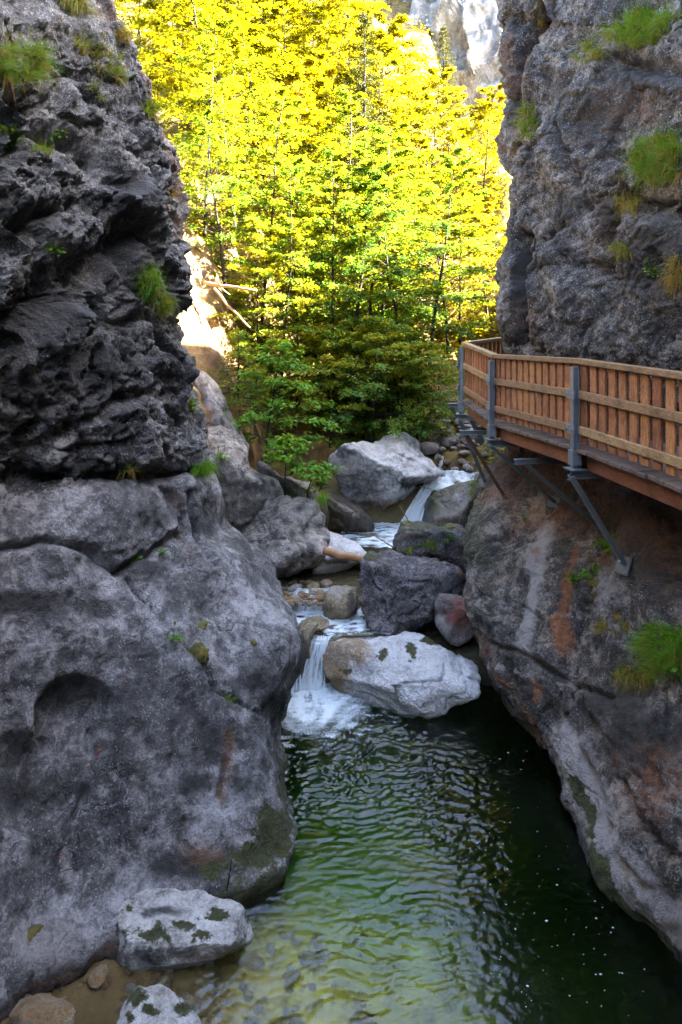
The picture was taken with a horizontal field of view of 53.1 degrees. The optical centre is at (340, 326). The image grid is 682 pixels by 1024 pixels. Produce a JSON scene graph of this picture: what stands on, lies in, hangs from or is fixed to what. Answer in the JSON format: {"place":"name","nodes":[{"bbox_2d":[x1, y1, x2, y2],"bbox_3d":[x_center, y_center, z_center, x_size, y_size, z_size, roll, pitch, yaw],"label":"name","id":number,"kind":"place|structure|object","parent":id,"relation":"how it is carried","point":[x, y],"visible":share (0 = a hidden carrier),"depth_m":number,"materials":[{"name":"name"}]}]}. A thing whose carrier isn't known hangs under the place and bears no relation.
{"place":"outdoors","nodes":[
{"label":"outdoors","id":0,"kind":"place"},
{"bbox_2d":[0,0,304,1020],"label":"cliff","id":1,"kind":"structure","parent":0,"point":[178,784],"depth_m":8.12,"materials":[{"name":"stone"}]},
{"bbox_2d":[0,23,71,110],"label":"grass tuft","id":2,"kind":"object","parent":1,"relation":"on","point":[36,57],"visible":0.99,"depth_m":8.18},
{"bbox_2d":[53,0,104,27],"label":"grass tuft","id":3,"kind":"object","parent":1,"relation":"on","point":[73,5],"visible":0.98,"depth_m":9.39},
{"bbox_2d":[72,23,120,76],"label":"grass tuft","id":4,"kind":"object","parent":1,"relation":"on","point":[84,52],"visible":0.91,"depth_m":9.59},
{"bbox_2d":[99,47,133,87],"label":"grass tuft","id":5,"kind":"object","parent":1,"relation":"on","point":[119,73],"visible":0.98,"depth_m":9.89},
{"bbox_2d":[129,259,170,310],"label":"grass tuft","id":6,"kind":"object","parent":1,"relation":"on","point":[151,278],"visible":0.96,"depth_m":9.69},
{"bbox_2d":[141,93,166,123],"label":"grass tuft","id":7,"kind":"object","parent":1,"relation":"on","point":[151,109],"visible":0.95,"depth_m":10.65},
{"bbox_2d":[153,289,185,321],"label":"grass tuft","id":8,"kind":"object","parent":1,"relation":"on","point":[167,303],"visible":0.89,"depth_m":10.46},
{"bbox_2d":[188,642,208,663],"bbox_3d":[-1.772,3.974,8.317,0.431,0.242,0.138,0,0,30],"label":"moss cushion","id":9,"kind":"object","parent":1,"relation":"on","point":[199,650],"visible":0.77,"depth_m":8.25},
{"bbox_2d":[189,455,224,486],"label":"grass tuft","id":10,"kind":"object","parent":1,"relation":"on","point":[201,470],"visible":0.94,"depth_m":10.39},
{"bbox_2d":[113,0,512,468],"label":"hillside","id":11,"kind":"structure","parent":0,"point":[202,261],"depth_m":24.41,"materials":[{"name":"plant"}]},
{"bbox_2d":[115,0,174,80],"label":"broadleaf tree","id":12,"kind":"object","parent":11,"relation":"on","point":[140,11],"visible":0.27,"depth_m":44.78,"materials":[{"name":"yellow plant"}]},
{"bbox_2d":[124,0,223,110],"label":"broadleaf tree","id":13,"kind":"object","parent":11,"relation":"on","point":[135,2],"visible":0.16,"depth_m":38.43,"materials":[{"name":"yellow plant"}]},
{"bbox_2d":[146,42,261,185],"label":"broadleaf tree","id":14,"kind":"object","parent":11,"relation":"on","point":[164,53],"visible":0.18,"depth_m":32.13,"materials":[{"name":"yellow plant"}]},
{"bbox_2d":[146,6,262,131],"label":"broadleaf tree","id":15,"kind":"object","parent":11,"relation":"on","point":[181,49],"visible":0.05,"depth_m":36.77,"materials":[{"name":"yellow plant"}]},
{"bbox_2d":[131,0,282,151],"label":"broadleaf tree","id":16,"kind":"object","parent":11,"relation":"on","point":[183,8],"visible":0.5,"depth_m":27.67,"materials":[{"name":"yellow plant"}]},
{"bbox_2d":[159,36,280,240],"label":"beech tree","id":17,"kind":"object","parent":11,"relation":"on","point":[213,57],"visible":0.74,"depth_m":20.86,"materials":[{"name":"yellow plant"}]},
{"bbox_2d":[177,106,281,302],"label":"beech tree","id":18,"kind":"object","parent":11,"relation":"on","point":[218,147],"visible":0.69,"depth_m":19.43,"materials":[{"name":"yellow plant"}]},
{"bbox_2d":[163,10,301,251],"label":"beech tree","id":19,"kind":"object","parent":11,"relation":"on","point":[207,23],"visible":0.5,"depth_m":22.72,"materials":[{"name":"yellow plant"}]},
{"bbox_2d":[181,18,307,186],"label":"broadleaf tree","id":20,"kind":"object","parent":11,"relation":"on","point":[245,24],"visible":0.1,"depth_m":32.89,"materials":[{"name":"yellow plant"}]},
{"bbox_2d":[185,4,313,177],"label":"broadleaf tree","id":21,"kind":"object","parent":11,"relation":"on","point":[242,14],"visible":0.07,"depth_m":35.25,"materials":[{"name":"yellow plant"}]},
{"bbox_2d":[207,217,299,411],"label":"beech tree","id":22,"kind":"object","parent":11,"relation":"on","point":[254,236],"visible":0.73,"depth_m":18.42,"materials":[{"name":"green plant"}]},
{"bbox_2d":[176,19,346,244],"bbox_3d":[-2.760,-7.443,26.067,6.604,8.704,5.925,0,0,-20],"label":"broadleaf tree","id":23,"kind":"object","parent":11,"relation":"on","point":[255,29],"visible":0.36,"depth_m":25.81,"materials":[{"name":"yellow plant"}]},
{"bbox_2d":[222,0,305,86],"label":"broadleaf tree","id":24,"kind":"object","parent":11,"relation":"on","point":[290,14],"visible":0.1,"depth_m":44.00,"materials":[{"name":"yellow plant"}]},
{"bbox_2d":[204,87,337,352],"bbox_3d":[-2.650,-3.032,21.115,4.431,8.335,4.072,0,0,-39],"label":"beech tree","id":25,"kind":"object","parent":11,"relation":"on","point":[290,122],"visible":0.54,"depth_m":20.93,"materials":[{"name":"yellow plant"}]},
{"bbox_2d":[242,0,322,155],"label":"broadleaf tree","id":26,"kind":"object","parent":11,"relation":"on","point":[280,8],"visible":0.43,"depth_m":37.89,"materials":[{"name":"yellow plant"}]},
{"bbox_2d":[227,0,338,108],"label":"broadleaf tree","id":27,"kind":"object","parent":11,"relation":"on","point":[309,5],"visible":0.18,"depth_m":43.46,"materials":[{"name":"yellow plant"}]},
{"bbox_2d":[229,214,356,420],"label":"beech tree","id":28,"kind":"object","parent":11,"relation":"on","point":[282,275],"visible":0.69,"depth_m":18.57,"materials":[{"name":"green plant"}]},
{"bbox_2d":[237,48,352,220],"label":"broadleaf tree","id":29,"kind":"object","parent":11,"relation":"on","point":[318,64],"visible":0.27,"depth_m":31.03,"materials":[{"name":"yellow plant"}]},
{"bbox_2d":[223,158,367,408],"bbox_3d":[-1.573,-0.949,20.181,3.964,7.567,3.644,0,0,29],"label":"beech tree","id":30,"kind":"object","parent":11,"relation":"on","point":[310,187],"visible":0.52,"depth_m":19.41,"materials":[{"name":"green plant"}]},
{"bbox_2d":[220,50,382,312],"bbox_3d":[-1.977,-5.333,26.764,7.394,10.414,6.402,0,0,-8],"label":"broadleaf tree","id":31,"kind":"object","parent":11,"relation":"on","point":[300,71],"visible":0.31,"depth_m":26.25,"materials":[{"name":"yellow plant"}]},
{"bbox_2d":[236,154,373,377],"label":"beech tree","id":32,"kind":"object","parent":11,"relation":"on","point":[301,160],"visible":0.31,"depth_m":20.99,"materials":[{"name":"green plant"}]},
{"bbox_2d":[249,334,371,435],"bbox_3d":[-0.746,1.587,18.980,3.739,2.762,3.292,0,0,41],"label":"beech shrub","id":33,"kind":"object","parent":11,"relation":"on","point":[308,359],"visible":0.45,"depth_m":18.68,"materials":[{"name":"green plant"}]},
{"bbox_2d":[287,1,355,105],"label":"broadleaf tree","id":34,"kind":"object","parent":11,"relation":"on","point":[321,14],"visible":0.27,"depth_m":42.29,"materials":[{"name":"yellow plant"}]},
{"bbox_2d":[271,0,406,157],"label":"broadleaf tree","id":35,"kind":"object","parent":11,"relation":"on","point":[333,25],"visible":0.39,"depth_m":37.29,"materials":[{"name":"yellow plant"}]},
{"bbox_2d":[259,145,422,410],"bbox_3d":[0.149,-1.301,19.756,4.431,8.110,4.072,0,0,10],"label":"beech tree","id":36,"kind":"object","parent":11,"relation":"on","point":[325,165],"visible":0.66,"depth_m":19.88,"materials":[{"name":"green plant"}]},
{"bbox_2d":[274,67,412,239],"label":"broadleaf tree","id":37,"kind":"object","parent":11,"relation":"on","point":[346,74],"visible":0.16,"depth_m":31.39,"materials":[{"name":"yellow plant"}]},
{"bbox_2d":[266,331,423,447],"bbox_3d":[0.080,1.680,18.445,4.206,3.200,3.704,0,0,-16],"label":"beech shrub","id":38,"kind":"object","parent":11,"relation":"on","point":[325,358],"visible":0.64,"depth_m":17.93,"materials":[{"name":"green plant"}]},
{"bbox_2d":[273,85,426,325],"bbox_3d":[0.582,-3.655,24.546,5.363,10.464,4.930,0,0,27],"label":"beech tree","id":39,"kind":"object","parent":11,"relation":"on","point":[352,108],"visible":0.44,"depth_m":25.16,"materials":[{"name":"yellow plant"}]},
{"bbox_2d":[287,331,412,423],"bbox_3d":[0.162,1.575,18.882,3.739,2.959,3.292,0,0,33],"label":"beech shrub","id":40,"kind":"object","parent":11,"relation":"on","point":[356,334],"visible":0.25,"depth_m":18.30,"materials":[{"name":"green plant"}]},
{"bbox_2d":[299,0,404,88],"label":"broadleaf tree","id":41,"kind":"object","parent":11,"relation":"on","point":[384,5],"visible":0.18,"depth_m":43.90,"materials":[{"name":"yellow plant"}]},
{"bbox_2d":[283,144,436,383],"bbox_3d":[0.447,-1.567,20.422,4.342,7.875,4.877,0,0,36],"label":"beech tree","id":42,"kind":"object","parent":11,"relation":"on","point":[376,161],"visible":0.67,"depth_m":20.36,"materials":[{"name":"green plant"}]},
{"bbox_2d":[314,11,415,275],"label":"spruce tree","id":43,"kind":"object","parent":11,"relation":"on","point":[364,25],"visible":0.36,"depth_m":28.93,"materials":[{"name":"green plant"}]},
{"bbox_2d":[316,7,439,160],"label":"broadleaf tree","id":44,"kind":"object","parent":11,"relation":"on","point":[393,28],"visible":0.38,"depth_m":35.97,"materials":[{"name":"yellow plant"}]},
{"bbox_2d":[298,121,459,377],"bbox_3d":[1.048,-2.119,20.723,4.286,8.604,4.664,0,0,-17],"label":"beech tree","id":45,"kind":"object","parent":11,"relation":"on","point":[396,138],"visible":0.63,"depth_m":20.89,"materials":[{"name":"yellow plant"}]},
{"bbox_2d":[308,147,450,372],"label":"beech tree","id":46,"kind":"object","parent":11,"relation":"on","point":[404,259],"visible":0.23,"depth_m":22.76,"materials":[{"name":"green plant"}]},
{"bbox_2d":[316,27,450,223],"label":"broadleaf tree","id":47,"kind":"object","parent":11,"relation":"on","point":[385,46],"visible":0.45,"depth_m":31.14,"materials":[{"name":"yellow plant"}]},
{"bbox_2d":[320,315,459,438],"bbox_3d":[1.240,1.415,18.974,4.115,3.447,4.673,0,0,0],"label":"beech shrub","id":48,"kind":"object","parent":11,"relation":"on","point":[406,329],"visible":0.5,"depth_m":18.20,"materials":[{"name":"green plant"}]},
{"bbox_2d":[334,160,464,379],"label":"beech tree","id":49,"kind":"object","parent":11,"relation":"on","point":[363,167],"visible":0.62,"depth_m":20.70,"materials":[{"name":"green plant"}]},
{"bbox_2d":[335,350,467,440],"bbox_3d":[1.662,1.949,17.911,3.739,2.700,3.292,0,0,-7],"label":"beech shrub","id":50,"kind":"object","parent":11,"relation":"on","point":[417,430],"visible":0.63,"depth_m":17.60,"materials":[{"name":"green plant"}]},
{"bbox_2d":[347,135,470,308],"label":"broadleaf tree","id":51,"kind":"object","parent":11,"relation":"on","point":[421,144],"visible":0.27,"depth_m":27.19,"materials":[{"name":"yellow plant"}]},
{"bbox_2d":[372,164,464,278],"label":"broadleaf tree","id":52,"kind":"object","parent":11,"relation":"on","point":[414,219],"visible":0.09,"depth_m":28.55,"materials":[{"name":"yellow plant"}]},
{"bbox_2d":[375,342,465,425],"bbox_3d":[2.201,1.756,19.046,3.086,2.650,3.505,0,0,42],"label":"beech shrub","id":53,"kind":"object","parent":11,"relation":"on","point":[436,347],"visible":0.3,"depth_m":18.93,"materials":[{"name":"green plant"}]},
{"bbox_2d":[393,348,464,422],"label":"beech shrub","id":54,"kind":"object","parent":11,"relation":"on","point":[433,363],"visible":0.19,"depth_m":20.50,"materials":[{"name":"green plant"}]},
{"bbox_2d":[392,66,483,219],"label":"broadleaf tree","id":55,"kind":"object","parent":11,"relation":"on","point":[433,71],"visible":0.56,"depth_m":32.17,"materials":[{"name":"yellow plant"}]},
{"bbox_2d":[374,145,506,363],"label":"beech tree","id":56,"kind":"object","parent":11,"relation":"on","point":[447,169],"visible":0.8,"depth_m":22.96,"materials":[{"name":"yellow plant"}]},
{"bbox_2d":[383,151,498,354],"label":"beech tree","id":57,"kind":"object","parent":11,"relation":"on","point":[430,158],"visible":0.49,"depth_m":25.20,"materials":[{"name":"yellow plant"}]},
{"bbox_2d":[423,24,461,133],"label":"spruce tree","id":58,"kind":"object","parent":11,"relation":"on","point":[440,56],"visible":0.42,"depth_m":41.91,"materials":[{"name":"green plant"}]},
{"bbox_2d":[423,92,482,171],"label":"broadleaf tree","id":59,"kind":"object","parent":11,"relation":"on","point":[462,121],"visible":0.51,"depth_m":35.82,"materials":[{"name":"yellow plant"}]},
{"bbox_2d":[410,190,502,345],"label":"broadleaf tree","id":60,"kind":"object","parent":11,"relation":"on","point":[482,315],"visible":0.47,"depth_m":25.87,"materials":[{"name":"yellow plant"}]},
{"bbox_2d":[428,192,507,332],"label":"broadleaf tree","id":61,"kind":"object","parent":11,"relation":"on","point":[483,220],"visible":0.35,"depth_m":26.38,"materials":[{"name":"yellow plant"}]},
{"bbox_2d":[437,83,510,216],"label":"broadleaf tree","id":62,"kind":"object","parent":11,"relation":"on","point":[486,106],"visible":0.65,"depth_m":33.01,"materials":[{"name":"yellow plant"}]},
{"bbox_2d":[450,97,500,167],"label":"broadleaf tree","id":63,"kind":"object","parent":11,"relation":"on","point":[484,135],"visible":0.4,"depth_m":36.83,"materials":[{"name":"yellow plant"}]},
{"bbox_2d":[301,635,331,690],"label":"waterfall","id":64,"kind":"structure","parent":0,"point":[313,676],"depth_m":11.35,"materials":[{"name":"white liquid"}]},
{"bbox_2d":[277,567,360,589],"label":"brown pool water","id":65,"kind":"structure","parent":0,"point":[349,577],"depth_m":13.54,"materials":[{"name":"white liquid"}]},
{"bbox_2d":[177,259,503,684],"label":"riverbed","id":66,"kind":"structure","parent":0,"point":[202,343],"depth_m":16.33,"materials":[{"name":"stone"}]},
{"bbox_2d":[116,983,201,1023],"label":"boulder","id":67,"kind":"object","parent":66,"relation":"on","point":[159,1003],"visible":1,"depth_m":5.85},
{"bbox_2d":[194,371,244,438],"bbox_3d":[-2.736,2.077,15.575,1.176,2.104,1.605,0,0,-23],"label":"boulder","id":68,"kind":"object","parent":66,"relation":"on","point":[208,388],"visible":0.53,"depth_m":15.31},
{"bbox_2d":[208,425,282,532],"bbox_3d":[-2.237,3.483,14.591,1.651,2.781,1.920,0,0,-29],"label":"boulder","id":69,"kind":"object","parent":66,"relation":"on","point":[249,492],"visible":0.52,"depth_m":13.89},
{"bbox_2d":[206,327,287,428],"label":"young spruce","id":70,"kind":"object","parent":66,"relation":"on","point":[238,336],"visible":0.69,"depth_m":16.34,"materials":[{"name":"green plant"}]},
{"bbox_2d":[218,336,343,463],"bbox_3d":[-1.511,1.676,15.690,3.227,2.922,2.688,0,0,0],"label":"maple shrub","id":71,"kind":"object","parent":66,"relation":"on","point":[284,346],"visible":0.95,"depth_m":15.51,"materials":[{"name":"green plant"}]},
{"bbox_2d":[241,495,329,578],"bbox_3d":[-1.242,4.277,13.962,2.055,1.586,1.838,0,0,12],"label":"boulder","id":72,"kind":"object","parent":66,"relation":"on","point":[288,535],"visible":0.73,"depth_m":13.46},
{"bbox_2d":[263,433,311,495],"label":"sapling","id":73,"kind":"object","parent":72,"relation":"on","point":[285,442],"visible":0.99,"depth_m":14.28,"materials":[{"name":"green plant"}]},
{"bbox_2d":[285,460,343,497],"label":"sapling","id":74,"kind":"object","parent":72,"relation":"on","point":[316,468],"visible":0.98,"depth_m":14.13,"materials":[{"name":"green plant"}]},
{"bbox_2d":[257,461,320,505],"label":"boulder","id":75,"kind":"object","parent":66,"relation":"on","point":[293,485],"visible":0.5,"depth_m":14.70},
{"bbox_2d":[282,579,331,606],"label":"gravel","id":76,"kind":"structure","parent":66,"relation":"on","point":[316,593],"depth_m":12.79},
{"bbox_2d":[300,620,317,663],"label":"boulder","id":77,"kind":"object","parent":66,"relation":"on","point":[308,628],"visible":0.52,"depth_m":11.40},
{"bbox_2d":[163,14,511,469],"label":"undergrowth","id":78,"kind":"object","parent":66,"relation":"on","point":[236,302],"visible":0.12,"depth_m":27.76,"materials":[{"name":"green plant"}]},
{"bbox_2d":[312,531,366,573],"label":"boulder","id":79,"kind":"object","parent":66,"relation":"on","point":[339,543],"visible":0.65,"depth_m":13.80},
{"bbox_2d":[322,585,358,619],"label":"boulder","id":80,"kind":"object","parent":66,"relation":"on","point":[340,601],"visible":0.98,"depth_m":12.38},
{"bbox_2d":[322,546,362,561],"bbox_3d":[0.100,4.343,13.000,0.904,0.296,0.199,0,0,7],"label":"fallen log","id":81,"kind":"object","parent":66,"relation":"on","point":[333,552],"visible":0.81,"depth_m":12.94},
{"bbox_2d":[326,493,374,532],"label":"boulder","id":82,"kind":"object","parent":66,"relation":"on","point":[346,514],"visible":0.91,"depth_m":15.06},
{"bbox_2d":[300,333,451,446],"bbox_3d":[0.908,1.748,17.615,3.909,3.164,4.440,0,0,8],"label":"beech shrub","id":83,"kind":"object","parent":66,"relation":"on","point":[380,339],"visible":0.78,"depth_m":17.39,"materials":[{"name":"green plant"}]},
{"bbox_2d":[328,432,441,510],"bbox_3d":[1.115,3.757,16.393,2.397,2.186,2.486,0,0,24],"label":"boulder","id":84,"kind":"object","parent":66,"relation":"on","point":[384,473],"visible":0.95,"depth_m":15.71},
{"bbox_2d":[322,631,480,718],"bbox_3d":[0.993,5.749,11.196,2.609,1.119,1.637,0,0,0],"label":"boulder","id":85,"kind":"object","parent":66,"relation":"on","point":[414,674],"visible":0.97,"depth_m":10.93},
{"bbox_2d":[358,549,465,633],"bbox_3d":[1.316,4.949,12.507,2.018,1.496,1.583,0,0,0],"label":"boulder","id":86,"kind":"object","parent":66,"relation":"on","point":[399,592],"visible":0.9,"depth_m":12.09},
{"bbox_2d":[423,480,477,528],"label":"boulder","id":87,"kind":"object","parent":66,"relation":"on","point":[454,504],"visible":0.71,"depth_m":15.32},
{"bbox_2d":[433,593,473,646],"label":"boulder","id":88,"kind":"object","parent":66,"relation":"on","point":[453,625],"visible":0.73,"depth_m":11.52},
{"bbox_2d":[415,413,496,479],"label":"bank gravel","id":89,"kind":"structure","parent":66,"relation":"on","point":[429,446],"depth_m":18.09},
{"bbox_2d":[0,682,681,1023],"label":"pool water","id":90,"kind":"structure","parent":0,"point":[378,901],"depth_m":7.05,"materials":[{"name":"green liquid"}]},
{"bbox_2d":[9,993,74,1023],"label":"boulder","id":91,"kind":"object","parent":90,"relation":"on","point":[43,1008],"visible":1,"depth_m":5.80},
{"bbox_2d":[88,964,108,987],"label":"stone","id":92,"kind":"object","parent":90,"relation":"on","point":[98,975],"visible":1,"depth_m":6.28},
{"bbox_2d":[115,888,251,968],"bbox_3d":[-1.548,5.982,6.743,1.368,0.495,0.796,0,0,0],"label":"boulder","id":93,"kind":"object","parent":90,"relation":"on","point":[158,927],"visible":0.97,"depth_m":6.58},
{"bbox_2d":[293,607,415,641],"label":"pool water","id":94,"kind":"structure","parent":0,"point":[353,626],"depth_m":11.98,"materials":[{"name":"white liquid"}]},
{"bbox_2d":[341,522,400,547],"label":"blue pool water","id":95,"kind":"structure","parent":0,"point":[386,532],"depth_m":14.93,"materials":[{"name":"white liquid"}]},
{"bbox_2d":[392,521,464,567],"bbox_3d":[1.831,4.384,13.785,1.586,0.911,1.237,0,0,0],"label":"boulder","id":96,"kind":"object","parent":95,"relation":"in","point":[418,532],"visible":0.69,"depth_m":13.28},
{"bbox_2d":[401,479,438,521],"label":"waterfall","id":97,"kind":"structure","parent":0,"point":[415,511],"depth_m":16.06,"materials":[{"name":"white liquid"}]},
{"bbox_2d":[344,0,507,147],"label":"cliff","id":98,"kind":"structure","parent":0,"point":[473,28],"depth_m":57.31,"materials":[{"name":"stone"}]},
{"bbox_2d":[420,467,477,490],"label":"stream water","id":99,"kind":"structure","parent":0,"point":[452,477],"depth_m":16.84,"materials":[{"name":"white liquid"}]},
{"bbox_2d":[460,0,681,962],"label":"cliff","id":100,"kind":"structure","parent":0,"point":[566,289],"depth_m":10.28,"materials":[{"name":"grey stone"}]},
{"bbox_2d":[508,98,540,143],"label":"grass tuft","id":101,"kind":"object","parent":100,"relation":"on","point":[524,128],"visible":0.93,"depth_m":12.25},
{"bbox_2d":[447,337,681,575],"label":"walkway","id":102,"kind":"structure","parent":100,"relation":"attached to","point":[506,401],"depth_m":8.95,"materials":[{"name":"brown wood"}]},
{"bbox_2d":[561,32,612,68],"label":"grass tuft","id":103,"kind":"object","parent":100,"relation":"on","point":[586,47],"visible":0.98,"depth_m":10.85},
{"bbox_2d":[589,607,628,641],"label":"grass tuft","id":104,"kind":"object","parent":100,"relation":"on","point":[602,626],"visible":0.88,"depth_m":8.86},
{"bbox_2d":[605,185,643,220],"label":"grass tuft","id":105,"kind":"object","parent":100,"relation":"attached to","point":[629,203],"visible":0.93,"depth_m":10.01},
{"bbox_2d":[607,653,654,698],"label":"grass tuft","id":106,"kind":"object","parent":100,"relation":"on","point":[631,678],"visible":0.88,"depth_m":8.22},
{"bbox_2d":[591,0,681,55],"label":"grass tuft","id":107,"kind":"object","parent":100,"relation":"on","point":[640,22],"visible":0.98,"depth_m":10.17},
{"bbox_2d":[611,111,681,205],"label":"grass tuft","id":108,"kind":"object","parent":100,"relation":"on","point":[655,170],"visible":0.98,"depth_m":9.31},
{"bbox_2d":[620,611,681,685],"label":"grass tuft","id":109,"kind":"object","parent":100,"relation":"on","point":[673,639],"visible":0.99,"depth_m":7.67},
{"bbox_2d":[653,248,681,299],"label":"grass tuft","id":110,"kind":"object","parent":100,"relation":"on","point":[674,279],"visible":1,"depth_m":9.15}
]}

